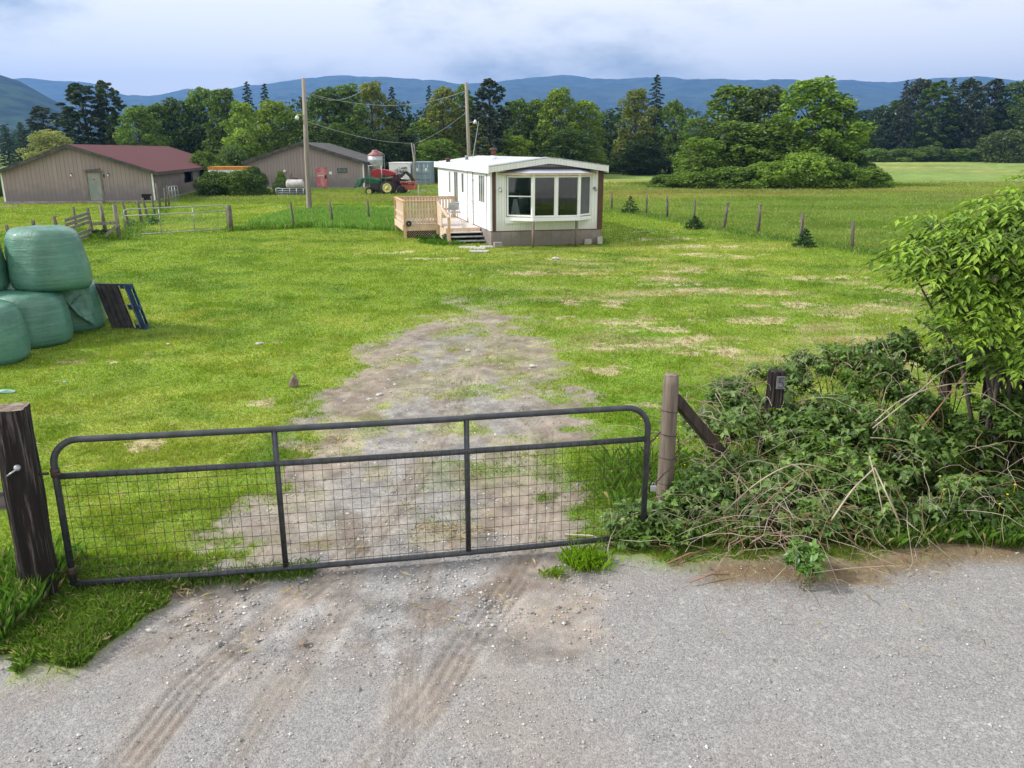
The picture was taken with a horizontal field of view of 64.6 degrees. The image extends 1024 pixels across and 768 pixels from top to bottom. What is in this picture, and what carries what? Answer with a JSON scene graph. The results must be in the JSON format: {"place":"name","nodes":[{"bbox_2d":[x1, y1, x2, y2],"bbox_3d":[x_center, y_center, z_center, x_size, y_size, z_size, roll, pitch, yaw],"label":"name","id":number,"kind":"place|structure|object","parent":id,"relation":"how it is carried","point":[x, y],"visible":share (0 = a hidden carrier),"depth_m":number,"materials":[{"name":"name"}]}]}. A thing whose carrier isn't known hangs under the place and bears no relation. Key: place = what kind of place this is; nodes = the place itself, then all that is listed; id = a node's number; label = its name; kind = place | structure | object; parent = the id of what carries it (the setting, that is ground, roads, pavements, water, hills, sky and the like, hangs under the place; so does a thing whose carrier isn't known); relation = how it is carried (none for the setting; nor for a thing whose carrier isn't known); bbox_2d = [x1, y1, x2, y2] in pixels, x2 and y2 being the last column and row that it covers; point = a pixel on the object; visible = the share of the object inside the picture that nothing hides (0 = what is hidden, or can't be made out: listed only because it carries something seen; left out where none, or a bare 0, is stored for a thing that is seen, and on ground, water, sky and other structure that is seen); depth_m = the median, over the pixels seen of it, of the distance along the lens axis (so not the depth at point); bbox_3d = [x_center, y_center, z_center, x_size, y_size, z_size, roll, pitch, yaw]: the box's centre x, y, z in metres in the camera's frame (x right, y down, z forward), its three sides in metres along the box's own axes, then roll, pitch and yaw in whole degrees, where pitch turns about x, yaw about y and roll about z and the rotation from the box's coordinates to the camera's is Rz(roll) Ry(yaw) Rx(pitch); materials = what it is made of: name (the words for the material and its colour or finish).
{"place":"outdoors","nodes":[
{"label":"outdoors","id":0,"kind":"place"},
{"bbox_2d":[74,204,177,240],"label":"grass","id":1,"kind":"structure","parent":0,"point":[138,226],"depth_m":35.45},
{"bbox_2d":[247,204,442,231],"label":"grass","id":2,"kind":"structure","parent":0,"point":[381,221],"depth_m":40.33,"materials":[{"name":"plant"}]},
{"bbox_2d":[171,307,593,596],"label":"driveway","id":3,"kind":"structure","parent":0,"point":[357,401],"depth_m":9.77,"materials":[{"name":"gravel"}]},
{"bbox_2d":[0,75,997,151],"bbox_3d":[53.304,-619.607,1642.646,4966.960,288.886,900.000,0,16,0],"label":"hills","id":4,"kind":"structure","parent":0,"point":[19,100],"depth_m":1549.85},
{"bbox_2d":[0,539,1023,767],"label":"road","id":5,"kind":"structure","parent":0,"point":[854,691],"depth_m":5.67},
{"bbox_2d":[0,305,1023,767],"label":"gravel stones","id":6,"kind":"object","parent":5,"relation":"on","point":[448,619],"visible":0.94,"depth_m":6.25,"materials":[{"name":"gravel"}]},
{"bbox_2d":[0,152,1023,686],"bbox_3d":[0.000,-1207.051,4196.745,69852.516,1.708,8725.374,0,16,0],"label":"ground","id":7,"kind":"structure","parent":0,"point":[918,172],"depth_m":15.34,"materials":[{"name":"plant"}]},
{"bbox_2d":[0,299,30,366],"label":"wrapped bale","id":8,"kind":"object","parent":7,"relation":"on","point":[15,345],"visible":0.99,"depth_m":13.75},
{"bbox_2d":[0,402,61,598],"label":"gate post","id":9,"kind":"object","parent":7,"relation":"on","point":[23,487],"visible":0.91,"depth_m":6.29,"materials":[{"name":"wood"}]},
{"bbox_2d":[39,405,650,586],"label":"field gate","id":10,"kind":"structure","parent":9,"relation":"attached to","point":[58,476],"depth_m":6.82,"materials":[{"name":"metal"}]},
{"bbox_2d":[0,289,72,348],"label":"wrapped bale","id":11,"kind":"object","parent":7,"relation":"on","point":[46,316],"visible":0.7,"depth_m":14.85},
{"bbox_2d":[4,225,92,291],"bbox_3d":[-8.845,-2.394,15.456,1.396,1.212,1.412,-13,21,-38],"label":"wrapped bale","id":12,"kind":"object","parent":11,"relation":"on","point":[45,258],"visible":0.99,"depth_m":14.93},
{"bbox_2d":[17,106,68,153],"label":"broadleaf tree","id":13,"kind":"object","parent":7,"relation":"on","point":[37,126],"visible":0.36,"depth_m":141.70,"materials":[{"name":"green plant"}]},
{"bbox_2d":[0,527,88,638],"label":"grass","id":14,"kind":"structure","parent":7,"relation":"on","point":[17,596],"depth_m":6.38,"materials":[{"name":"plant"}]},
{"bbox_2d":[15,129,74,159],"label":"broadleaf tree","id":15,"kind":"object","parent":7,"relation":"on","point":[53,136],"visible":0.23,"depth_m":94.57,"materials":[{"name":"green plant"}]},
{"bbox_2d":[44,83,120,144],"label":"tall open tree","id":16,"kind":"object","parent":7,"relation":"on","point":[74,91],"visible":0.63,"depth_m":111.11,"materials":[{"name":"green plant"}]},
{"bbox_2d":[61,280,106,332],"bbox_3d":[-9.050,-1.578,16.428,1.423,1.022,1.588,-7,18,-24],"label":"wrapped bale","id":17,"kind":"object","parent":7,"relation":"on","point":[86,310],"visible":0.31,"depth_m":16.09},
{"bbox_2d":[0,144,206,204],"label":"long shed","id":18,"kind":"structure","parent":7,"relation":"on","point":[73,173],"depth_m":55.38,"materials":[{"name":"metal"}]},
{"bbox_2d":[0,565,211,674],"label":"grass","id":19,"kind":"structure","parent":7,"relation":"on","point":[44,615],"depth_m":6.23,"materials":[{"name":"plant"}]},
{"bbox_2d":[84,80,131,144],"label":"broadleaf tree","id":20,"kind":"object","parent":7,"relation":"on","point":[100,85],"visible":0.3,"depth_m":114.97,"materials":[{"name":"green plant"}]},
{"bbox_2d":[94,283,149,329],"bbox_3d":[-7.918,-1.579,16.465,1.070,0.916,0.203,2,16,8],"label":"blue pallet","id":21,"kind":"object","parent":7,"relation":"on","point":[117,307],"visible":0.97,"depth_m":16.41,"materials":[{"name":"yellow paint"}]},
{"bbox_2d":[112,105,171,145],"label":"broadleaf tree","id":22,"kind":"object","parent":7,"relation":"on","point":[136,117],"visible":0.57,"depth_m":105.98,"materials":[{"name":"green plant"}]},
{"bbox_2d":[140,102,187,148],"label":"broadleaf tree","id":23,"kind":"object","parent":7,"relation":"on","point":[157,108],"visible":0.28,"depth_m":111.67,"materials":[{"name":"green plant"}]},
{"bbox_2d":[123,205,227,234],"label":"paddock gate","id":24,"kind":"structure","parent":7,"relation":"on","point":[159,214],"depth_m":35.37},
{"bbox_2d":[151,97,214,151],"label":"broadleaf tree","id":25,"kind":"object","parent":7,"relation":"on","point":[172,103],"visible":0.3,"depth_m":112.79,"materials":[{"name":"green plant"}]},
{"bbox_2d":[59,555,318,595],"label":"grass","id":26,"kind":"structure","parent":7,"relation":"on","point":[283,574],"depth_m":6.88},
{"bbox_2d":[173,86,228,153],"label":"broadleaf tree","id":27,"kind":"object","parent":7,"relation":"on","point":[195,97],"visible":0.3,"depth_m":114.12,"materials":[{"name":"green plant"}]},
{"bbox_2d":[186,150,230,188],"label":"bush","id":28,"kind":"object","parent":7,"relation":"on","point":[203,158],"visible":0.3,"depth_m":72.45,"materials":[{"name":"green plant"}]},
{"bbox_2d":[192,170,232,195],"bbox_3d":[-23.321,-15.613,64.124,3.800,2.553,3.741,6,17,20],"label":"bush","id":29,"kind":"object","parent":7,"relation":"on","point":[211,180],"visible":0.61,"depth_m":63.18,"materials":[{"name":"green plant"}]},
{"bbox_2d":[201,87,248,156],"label":"broadleaf tree","id":30,"kind":"object","parent":7,"relation":"on","point":[223,97],"visible":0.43,"depth_m":111.08,"materials":[{"name":"green plant"}]},
{"bbox_2d":[215,144,247,165],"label":"bush","id":31,"kind":"object","parent":7,"relation":"on","point":[238,155],"visible":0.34,"depth_m":78.05,"materials":[{"name":"green plant"}]},
{"bbox_2d":[219,169,259,196],"bbox_3d":[-21.390,-15.562,63.791,3.268,2.643,3.218,-10,19,-32],"label":"bush","id":32,"kind":"object","parent":7,"relation":"on","point":[238,178],"visible":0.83,"depth_m":62.85,"materials":[{"name":"green plant"}]},
{"bbox_2d":[218,100,267,160],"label":"broadleaf tree","id":33,"kind":"object","parent":7,"relation":"on","point":[252,147],"visible":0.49,"depth_m":92.96,"materials":[{"name":"green plant"}]},
{"bbox_2d":[241,99,299,155],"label":"broadleaf tree","id":34,"kind":"object","parent":7,"relation":"on","point":[271,108],"visible":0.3,"depth_m":98.67,"materials":[{"name":"green plant"}]},
{"bbox_2d":[258,109,315,151],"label":"broadleaf tree","id":35,"kind":"object","parent":7,"relation":"on","point":[290,124],"visible":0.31,"depth_m":94.08,"materials":[{"name":"green plant"}]},
{"bbox_2d":[295,78,311,208],"bbox_3d":[-11.936,-13.418,46.365,0.705,7.706,0.326,-5,17,-18],"label":"utility pole","id":36,"kind":"object","parent":7,"relation":"on","point":[307,168],"visible":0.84,"depth_m":46.28,"materials":[{"name":"grey wood"}]},
{"bbox_2d":[241,142,383,188],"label":"shed","id":37,"kind":"structure","parent":7,"relation":"on","point":[333,166],"depth_m":75.10,"materials":[{"name":"metal"}]},
{"bbox_2d":[297,86,356,147],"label":"broadleaf tree","id":38,"kind":"object","parent":7,"relation":"on","point":[321,105],"visible":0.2,"depth_m":104.89,"materials":[{"name":"green plant"}]},
{"bbox_2d":[301,120,356,151],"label":"broadleaf tree","id":39,"kind":"object","parent":7,"relation":"on","point":[327,136],"visible":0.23,"depth_m":93.03,"materials":[{"name":"green plant"}]},
{"bbox_2d":[325,82,373,152],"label":"broadleaf tree","id":40,"kind":"object","parent":7,"relation":"on","point":[356,124],"visible":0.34,"depth_m":104.99,"materials":[{"name":"green plant"}]},
{"bbox_2d":[354,164,396,194],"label":"green tractor","id":41,"kind":"object","parent":7,"relation":"on","point":[384,186],"visible":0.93,"depth_m":65.64,"materials":[{"name":"metal"}]},
{"bbox_2d":[349,80,404,159],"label":"broadleaf tree","id":42,"kind":"object","parent":7,"relation":"on","point":[372,93],"visible":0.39,"depth_m":108.97,"materials":[{"name":"green plant"}]},
{"bbox_2d":[349,129,412,180],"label":"broadleaf tree","id":43,"kind":"object","parent":7,"relation":"on","point":[383,147],"visible":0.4,"depth_m":94.88,"materials":[{"name":"green plant"}]},
{"bbox_2d":[371,168,416,192],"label":"red forage machine","id":44,"kind":"object","parent":7,"relation":"on","point":[404,185],"visible":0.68,"depth_m":67.27,"materials":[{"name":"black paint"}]},
{"bbox_2d":[384,132,428,164],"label":"broadleaf tree","id":45,"kind":"object","parent":7,"relation":"on","point":[405,139],"visible":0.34,"depth_m":98.42,"materials":[{"name":"green plant"}]},
{"bbox_2d":[132,96,700,171],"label":"woodland undergrowth","id":46,"kind":"object","parent":7,"relation":"on","point":[609,122],"visible":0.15,"depth_m":114.65,"materials":[{"name":"green plant"}]},
{"bbox_2d":[412,161,434,184],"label":"cargo container","id":47,"kind":"object","parent":7,"relation":"on","point":[425,172],"visible":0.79,"depth_m":83.74,"materials":[{"name":"metal"}]},
{"bbox_2d":[399,121,451,160],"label":"broadleaf tree","id":48,"kind":"object","parent":7,"relation":"on","point":[426,130],"visible":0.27,"depth_m":102.13,"materials":[{"name":"green plant"}]},
{"bbox_2d":[412,138,462,161],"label":"broadleaf tree","id":49,"kind":"object","parent":7,"relation":"on","point":[433,153],"visible":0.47,"depth_m":95.13,"materials":[{"name":"green plant"}]},
{"bbox_2d":[394,196,484,242],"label":"wooden deck","id":50,"kind":"structure","parent":7,"relation":"on","point":[439,224],"depth_m":33.52,"materials":[{"name":"brown wood"}]},
{"bbox_2d":[417,86,466,160],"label":"broadleaf tree","id":51,"kind":"object","parent":7,"relation":"on","point":[439,108],"visible":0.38,"depth_m":105.70,"materials":[{"name":"green plant"}]},
{"bbox_2d":[447,84,478,155],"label":"broadleaf tree","id":52,"kind":"object","parent":7,"relation":"on","point":[460,97],"visible":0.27,"depth_m":111.43,"materials":[{"name":"green plant"}]},
{"bbox_2d":[465,78,513,155],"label":"broadleaf tree","id":53,"kind":"object","parent":7,"relation":"on","point":[489,109],"visible":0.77,"depth_m":101.83,"materials":[{"name":"green plant"}]},
{"bbox_2d":[485,133,534,156],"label":"broadleaf tree","id":54,"kind":"object","parent":7,"relation":"on","point":[510,138],"visible":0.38,"depth_m":102.44,"materials":[{"name":"green plant"}]},
{"bbox_2d":[16,259,1016,658],"bbox_3d":[-0.099,-1.102,16.340,38.493,0.180,22.061,0,16,0],"label":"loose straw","id":55,"kind":"object","parent":7,"relation":"on","point":[588,367],"visible":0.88,"depth_m":10.04,"materials":[{"name":"beige plant"}]},
{"bbox_2d":[495,98,544,156],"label":"broadleaf tree","id":56,"kind":"object","parent":7,"relation":"on","point":[519,110],"visible":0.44,"depth_m":111.25,"materials":[{"name":"green plant"}]},
{"bbox_2d":[434,148,608,247],"bbox_3d":[-0.141,-8.615,36.190,4.648,3.708,13.270,-4,17,-13],"label":"mobile home","id":57,"kind":"object","parent":7,"relation":"on","point":[513,201],"visible":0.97,"depth_m":31.16,"materials":[{"name":"white"}]},
{"bbox_2d":[531,86,586,159],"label":"broadleaf tree","id":58,"kind":"object","parent":7,"relation":"on","point":[557,101],"visible":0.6,"depth_m":109.31,"materials":[{"name":"green plant"}]},
{"bbox_2d":[527,129,614,167],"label":"broadleaf tree","id":59,"kind":"object","parent":7,"relation":"on","point":[564,143],"visible":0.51,"depth_m":104.31,"materials":[{"name":"green plant"}]},
{"bbox_2d":[554,99,607,162],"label":"broadleaf tree","id":60,"kind":"object","parent":7,"relation":"on","point":[593,123],"visible":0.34,"depth_m":111.48,"materials":[{"name":"green plant"}]},
{"bbox_2d":[609,87,660,171],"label":"broadleaf tree","id":61,"kind":"object","parent":7,"relation":"on","point":[636,98],"visible":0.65,"depth_m":120.81,"materials":[{"name":"green plant"}]},
{"bbox_2d":[607,138,676,174],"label":"broadleaf tree","id":62,"kind":"object","parent":7,"relation":"on","point":[642,163],"visible":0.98,"depth_m":117.67,"materials":[{"name":"green plant"}]},
{"bbox_2d":[640,75,670,167],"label":"conifer tree","id":63,"kind":"object","parent":7,"relation":"on","point":[656,98],"visible":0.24,"depth_m":122.75,"materials":[{"name":"green plant"}]},
{"bbox_2d":[568,462,746,582],"bbox_3d":[1.401,1.151,7.712,2.097,0.594,1.287,-7,18,-24],"label":"bramble bush","id":64,"kind":"object","parent":7,"relation":"on","point":[652,522],"visible":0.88,"depth_m":7.59,"materials":[{"name":"green plant"}]},
{"bbox_2d":[656,373,678,510],"bbox_3d":[1.515,0.703,7.925,0.172,1.658,0.172,0,16,0],"label":"gate post","id":65,"kind":"object","parent":7,"relation":"on","point":[668,435],"visible":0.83,"depth_m":7.80,"materials":[{"name":"wood"}]},
{"bbox_2d":[655,99,691,173],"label":"broadleaf tree","id":66,"kind":"object","parent":7,"relation":"on","point":[675,110],"visible":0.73,"depth_m":119.37,"materials":[{"name":"green plant"}]},
{"bbox_2d":[666,171,716,188],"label":"bush","id":67,"kind":"object","parent":7,"relation":"on","point":[692,178],"visible":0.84,"depth_m":75.38,"materials":[{"name":"green plant"}]},
{"bbox_2d":[669,136,734,181],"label":"broadleaf tree","id":68,"kind":"object","parent":7,"relation":"on","point":[707,156],"visible":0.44,"depth_m":79.77,"materials":[{"name":"green plant"}]},
{"bbox_2d":[678,394,733,463],"bbox_3d":[2.090,0.644,8.288,1.320,1.335,0.100,-10,19,-31],"label":"brace timber","id":69,"kind":"object","parent":7,"relation":"on","point":[695,422],"visible":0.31,"depth_m":8.03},
{"bbox_2d":[682,84,769,169],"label":"broadleaf tree","id":70,"kind":"object","parent":7,"relation":"on","point":[723,93],"visible":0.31,"depth_m":86.22,"materials":[{"name":"green plant"}]},
{"bbox_2d":[699,166,766,189],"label":"bush","id":71,"kind":"object","parent":7,"relation":"on","point":[726,177],"visible":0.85,"depth_m":74.80,"materials":[{"name":"green plant"}]},
{"bbox_2d":[611,193,854,247],"bbox_3d":[9.230,-8.301,39.362,0.537,1.393,21.660,-5,17,-16],"label":"wire fence","id":72,"kind":"object","parent":7,"relation":"on","point":[801,223],"visible":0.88,"depth_m":35.28,"materials":[{"name":"brown wood"}]},
{"bbox_2d":[692,120,778,171],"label":"broadleaf tree","id":73,"kind":"object","parent":7,"relation":"on","point":[736,155],"visible":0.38,"depth_m":80.41,"materials":[{"name":"green plant"}]},
{"bbox_2d":[619,484,885,563],"bbox_3d":[2.137,1.233,7.504,2.515,0.459,1.031,0,16,0],"label":"cane heap","id":74,"kind":"object","parent":7,"relation":"on","point":[763,541],"visible":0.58,"depth_m":7.30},
{"bbox_2d":[684,115,829,171],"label":"thicket undergrowth","id":75,"kind":"object","parent":7,"relation":"on","point":[698,125],"visible":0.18,"depth_m":80.74,"materials":[{"name":"green plant"}]},
{"bbox_2d":[726,84,810,161],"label":"broadleaf tree","id":76,"kind":"object","parent":7,"relation":"on","point":[771,96],"visible":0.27,"depth_m":84.13,"materials":[{"name":"green plant"}]},
{"bbox_2d":[734,161,804,189],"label":"bush","id":77,"kind":"object","parent":7,"relation":"on","point":[767,175],"visible":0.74,"depth_m":74.32,"materials":[{"name":"green plant"}]},
{"bbox_2d":[609,327,936,551],"bbox_3d":[2.840,0.286,8.996,3.081,1.455,4.651,12,20,36],"label":"bramble bush","id":78,"kind":"object","parent":7,"relation":"on","point":[731,424],"visible":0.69,"depth_m":8.81,"materials":[{"name":"green plant"}]},
{"bbox_2d":[761,369,785,458],"bbox_3d":[2.825,0.502,8.825,0.180,1.346,0.168,1,16,4],"label":"number post","id":79,"kind":"object","parent":7,"relation":"on","point":[776,378],"visible":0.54,"depth_m":8.66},
{"bbox_2d":[745,129,839,166],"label":"broadleaf tree","id":80,"kind":"object","parent":7,"relation":"on","point":[781,144],"visible":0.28,"depth_m":78.33,"materials":[{"name":"green plant"}]},
{"bbox_2d":[647,327,938,613],"bbox_3d":[3.218,0.493,8.180,2.732,1.511,4.860,12,20,35],"label":"bramble bush","id":81,"kind":"object","parent":7,"relation":"on","point":[835,465],"visible":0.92,"depth_m":7.86,"materials":[{"name":"green plant"}]},
{"bbox_2d":[585,441,1023,548],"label":"grass","id":82,"kind":"structure","parent":7,"relation":"on","point":[987,533],"depth_m":7.67,"materials":[{"name":"plant"}]},
{"bbox_2d":[770,151,844,189],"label":"bush","id":83,"kind":"object","parent":7,"relation":"on","point":[815,167],"visible":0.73,"depth_m":74.39,"materials":[{"name":"green plant"}]},
{"bbox_2d":[764,75,877,161],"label":"broadleaf tree","id":84,"kind":"object","parent":7,"relation":"on","point":[805,97],"visible":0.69,"depth_m":77.98,"materials":[{"name":"green plant"}]},
{"bbox_2d":[806,99,874,167],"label":"broadleaf tree","id":85,"kind":"object","parent":7,"relation":"on","point":[848,113],"visible":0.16,"depth_m":80.65,"materials":[{"name":"green plant"}]},
{"bbox_2d":[823,161,872,188],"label":"bush","id":86,"kind":"object","parent":7,"relation":"on","point":[846,181],"visible":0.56,"depth_m":75.41,"materials":[{"name":"green plant"}]},
{"bbox_2d":[758,488,963,612],"bbox_3d":[2.625,1.401,6.847,1.499,0.504,1.463,-3,16,-11],"label":"bramble bush","id":87,"kind":"object","parent":7,"relation":"on","point":[806,557],"visible":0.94,"depth_m":6.84,"materials":[{"name":"green plant"}]},
{"bbox_2d":[849,166,897,188],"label":"bush","id":88,"kind":"object","parent":7,"relation":"on","point":[879,174],"visible":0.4,"depth_m":76.82,"materials":[{"name":"green plant"}]},
{"bbox_2d":[860,104,899,154],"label":"broadleaf tree","id":89,"kind":"object","parent":7,"relation":"on","point":[878,136],"visible":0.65,"depth_m":196.93,"materials":[{"name":"green plant"}]},
{"bbox_2d":[883,80,914,150],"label":"conifer tree","id":90,"kind":"object","parent":7,"relation":"on","point":[901,132],"visible":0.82,"depth_m":194.75,"materials":[{"name":"green plant"}]},
{"bbox_2d":[888,77,941,148],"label":"broadleaf tree","id":91,"kind":"object","parent":7,"relation":"on","point":[922,83],"visible":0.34,"depth_m":204.00,"materials":[{"name":"green plant"}]},
{"bbox_2d":[827,303,1023,581],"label":"bramble bush","id":92,"kind":"object","parent":7,"relation":"on","point":[928,447],"visible":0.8,"depth_m":8.24,"materials":[{"name":"green plant"}]},
{"bbox_2d":[912,80,961,148],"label":"broadleaf tree","id":93,"kind":"object","parent":7,"relation":"on","point":[933,130],"visible":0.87,"depth_m":193.53,"materials":[{"name":"green plant"}]},
{"bbox_2d":[858,170,1023,474],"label":"elder bush","id":94,"kind":"object","parent":7,"relation":"on","point":[981,245],"visible":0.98,"depth_m":8.03,"materials":[{"name":"green plant"}]},
{"bbox_2d":[889,307,1023,546],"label":"bramble bush","id":95,"kind":"object","parent":7,"relation":"on","point":[1010,426],"visible":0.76,"depth_m":8.37,"materials":[{"name":"green plant"}]},
{"bbox_2d":[937,77,995,155],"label":"broadleaf tree","id":96,"kind":"object","parent":7,"relation":"on","point":[965,90],"visible":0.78,"depth_m":192.97,"materials":[{"name":"green plant"}]},
{"bbox_2d":[969,78,1014,134],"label":"broadleaf tree","id":97,"kind":"object","parent":7,"relation":"on","point":[998,86],"visible":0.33,"depth_m":194.89,"materials":[{"name":"green plant"}]},
{"bbox_2d":[974,129,1023,162],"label":"rounded bush","id":98,"kind":"object","parent":7,"relation":"on","point":[1005,146],"visible":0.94,"depth_m":180.04,"materials":[{"name":"green plant"}]},
{"bbox_2d":[987,80,1023,149],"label":"broadleaf tree","id":99,"kind":"object","parent":7,"relation":"on","point":[1018,104],"visible":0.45,"depth_m":192.59,"materials":[{"name":"green plant"}]},
{"bbox_2d":[0,0,1023,95],"label":"sky","id":100,"kind":"structure","parent":0,"point":[138,47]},
{"bbox_2d":[14,75,1023,144],"bbox_3d":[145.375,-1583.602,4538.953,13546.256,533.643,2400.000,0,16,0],"label":"mountains","id":101,"kind":"structure","parent":0,"point":[608,94],"depth_m":4523.28,"materials":[{"name":"blue"}]},
{"bbox_2d":[554,538,624,573],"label":"grass","id":102,"kind":"structure","parent":0,"point":[585,558],"depth_m":7.09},
{"bbox_2d":[603,207,899,258],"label":"grass","id":103,"kind":"structure","parent":0,"point":[776,237],"depth_m":34.16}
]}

